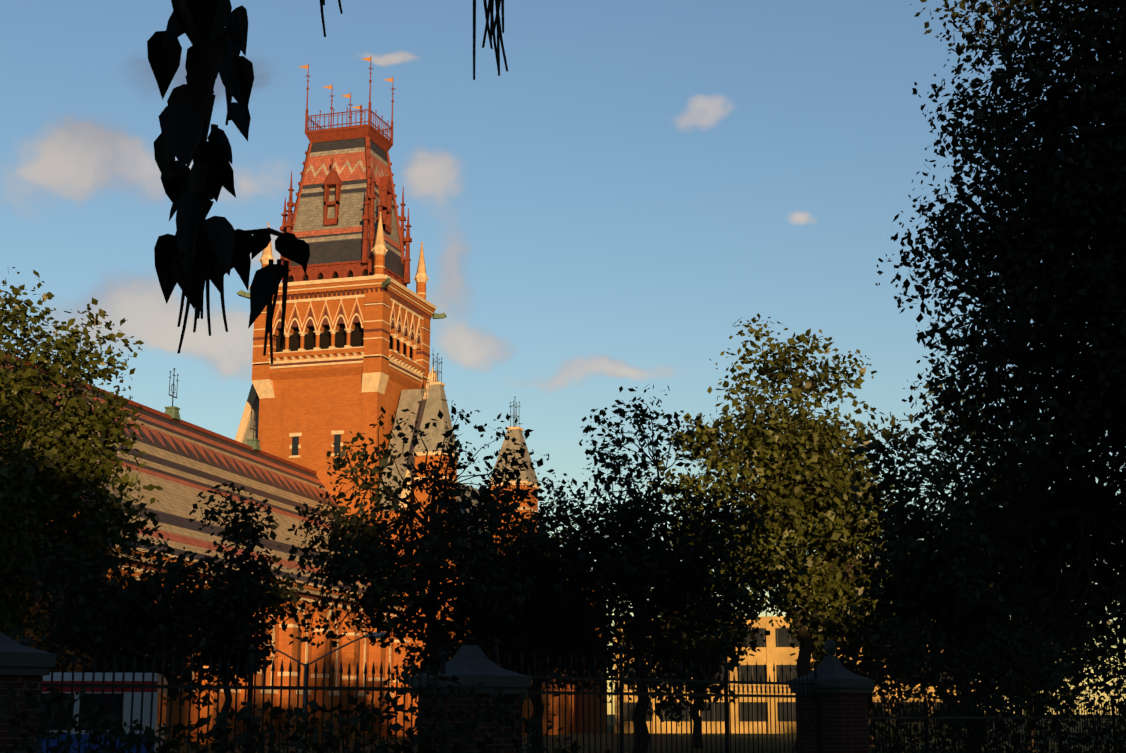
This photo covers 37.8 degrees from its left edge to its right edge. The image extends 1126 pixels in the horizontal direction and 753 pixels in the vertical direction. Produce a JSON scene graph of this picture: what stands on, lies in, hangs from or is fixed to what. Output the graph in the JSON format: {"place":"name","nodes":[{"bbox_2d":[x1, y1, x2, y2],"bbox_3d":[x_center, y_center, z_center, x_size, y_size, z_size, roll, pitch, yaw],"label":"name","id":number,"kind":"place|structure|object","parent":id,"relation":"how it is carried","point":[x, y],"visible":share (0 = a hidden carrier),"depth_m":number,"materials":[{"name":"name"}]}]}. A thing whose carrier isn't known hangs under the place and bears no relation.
{"place":"outdoors","nodes":[
{"label":"outdoors","id":0,"kind":"place"},
{"bbox_2d":[147,0,507,363],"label":"hanging leaves","id":1,"kind":"object","parent":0,"point":[195,252],"visible":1,"depth_m":5.58,"materials":[{"name":"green plant"}]},
{"bbox_2d":[0,0,1125,714],"label":"sky","id":2,"kind":"structure","parent":0,"point":[598,214],"materials":[{"name":"blue"}]},
{"bbox_2d":[167,714,1125,752],"bbox_3d":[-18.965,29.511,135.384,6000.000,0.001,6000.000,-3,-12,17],"label":"ground","id":3,"kind":"structure","parent":0,"point":[183,748],"depth_m":97.66,"materials":[{"name":"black plant"}]},
{"bbox_2d":[0,328,59,639],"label":"tree","id":4,"kind":"object","parent":3,"relation":"on","point":[6,563],"visible":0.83,"depth_m":51.91,"materials":[{"name":"green plant"}]},
{"bbox_2d":[0,267,162,636],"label":"tree","id":5,"kind":"object","parent":3,"relation":"on","point":[82,451],"visible":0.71,"depth_m":62.53,"materials":[{"name":"green plant"}]},
{"bbox_2d":[38,672,167,752],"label":"shuttle bus","id":6,"kind":"object","parent":3,"relation":"on","point":[126,698],"visible":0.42,"depth_m":44.47,"materials":[{"name":"white metal"}]},
{"bbox_2d":[4,511,210,704],"bbox_3d":[-13.482,8.129,49.420,6.499,8.006,8.592,3,-12,-14],"label":"tree","id":7,"kind":"object","parent":3,"relation":"on","point":[114,618],"visible":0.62,"depth_m":48.25,"materials":[{"name":"green plant"}]},
{"bbox_2d":[0,325,409,744],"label":"memorial hall nave","id":8,"kind":"structure","parent":3,"relation":"on","point":[187,463],"depth_m":107.60,"materials":[{"name":"orange brick"}]},
{"bbox_2d":[136,479,309,752],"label":"tree","id":9,"kind":"object","parent":3,"relation":"on","point":[219,613],"visible":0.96,"depth_m":45.33,"materials":[{"name":"green plant"}]},
{"bbox_2d":[0,665,572,752],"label":"hedge","id":10,"kind":"object","parent":3,"relation":"on","point":[131,738],"visible":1,"depth_m":13.67,"materials":[{"name":"green plant"}]},
{"bbox_2d":[263,632,384,751],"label":"street lamp","id":11,"kind":"object","parent":3,"relation":"on","point":[377,635],"visible":0.31,"depth_m":74.56,"materials":[{"name":"black metal"}]},
{"bbox_2d":[235,57,606,736],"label":"memorial hall","id":12,"kind":"structure","parent":3,"relation":"on","point":[353,355],"depth_m":137.57,"materials":[{"name":"brick"}]},
{"bbox_2d":[277,399,580,681],"bbox_3d":[-2.546,4.864,36.566,6.483,9.254,11.427,-3,-12,17],"label":"tree","id":13,"kind":"object","parent":3,"relation":"on","point":[372,547],"visible":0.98,"depth_m":35.11,"materials":[{"name":"green plant"}]},
{"bbox_2d":[0,631,874,752],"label":"gate pillars","id":14,"kind":"structure","parent":3,"relation":"on","point":[842,691],"depth_m":22.41,"materials":[{"name":"stone"}]},
{"bbox_2d":[437,472,626,752],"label":"tree","id":15,"kind":"object","parent":3,"relation":"on","point":[503,654],"visible":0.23,"depth_m":42.27,"materials":[{"name":"green plant"}]},
{"bbox_2d":[445,500,627,744],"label":"tree","id":16,"kind":"object","parent":3,"relation":"on","point":[530,695],"visible":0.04,"depth_m":71.30,"materials":[{"name":"green plant"}]},
{"bbox_2d":[19,639,1125,752],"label":"iron fence","id":17,"kind":"object","parent":3,"relation":"on","point":[251,668],"visible":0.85,"depth_m":25.16,"materials":[{"name":"black metal"}]},
{"bbox_2d":[522,385,818,752],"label":"tree","id":18,"kind":"object","parent":3,"relation":"on","point":[633,567],"visible":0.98,"depth_m":36.53,"materials":[{"name":"green plant"}]},
{"bbox_2d":[614,518,765,747],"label":"tree","id":19,"kind":"object","parent":3,"relation":"on","point":[715,657],"visible":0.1,"depth_m":81.44,"materials":[{"name":"green plant"}]},
{"bbox_2d":[640,313,908,750],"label":"tree","id":20,"kind":"object","parent":3,"relation":"on","point":[795,485],"visible":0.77,"depth_m":75.40,"materials":[{"name":"green plant"}]},
{"bbox_2d":[614,616,972,733],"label":"building","id":21,"kind":"structure","parent":3,"relation":"on","point":[776,649],"depth_m":142.68,"materials":[{"name":"concrete"}]},
{"bbox_2d":[779,493,930,745],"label":"tree","id":22,"kind":"object","parent":3,"relation":"on","point":[816,632],"visible":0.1,"depth_m":87.11,"materials":[{"name":"green plant"}]},
{"bbox_2d":[817,601,1125,752],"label":"shrubs","id":23,"kind":"object","parent":3,"relation":"on","point":[972,675],"visible":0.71,"depth_m":36.33,"materials":[{"name":"green plant"}]},
{"bbox_2d":[842,371,1113,752],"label":"tree","id":24,"kind":"object","parent":3,"relation":"on","point":[939,589],"visible":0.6,"depth_m":43.83,"materials":[{"name":"green plant"}]},
{"bbox_2d":[875,0,1125,716],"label":"tree","id":25,"kind":"object","parent":3,"relation":"on","point":[1082,188],"visible":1,"depth_m":23.32,"materials":[{"name":"green plant"}]},
{"bbox_2d":[931,464,1112,750],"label":"tree","id":26,"kind":"object","parent":3,"relation":"on","point":[992,584],"visible":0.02,"depth_m":74.52,"materials":[{"name":"green plant"}]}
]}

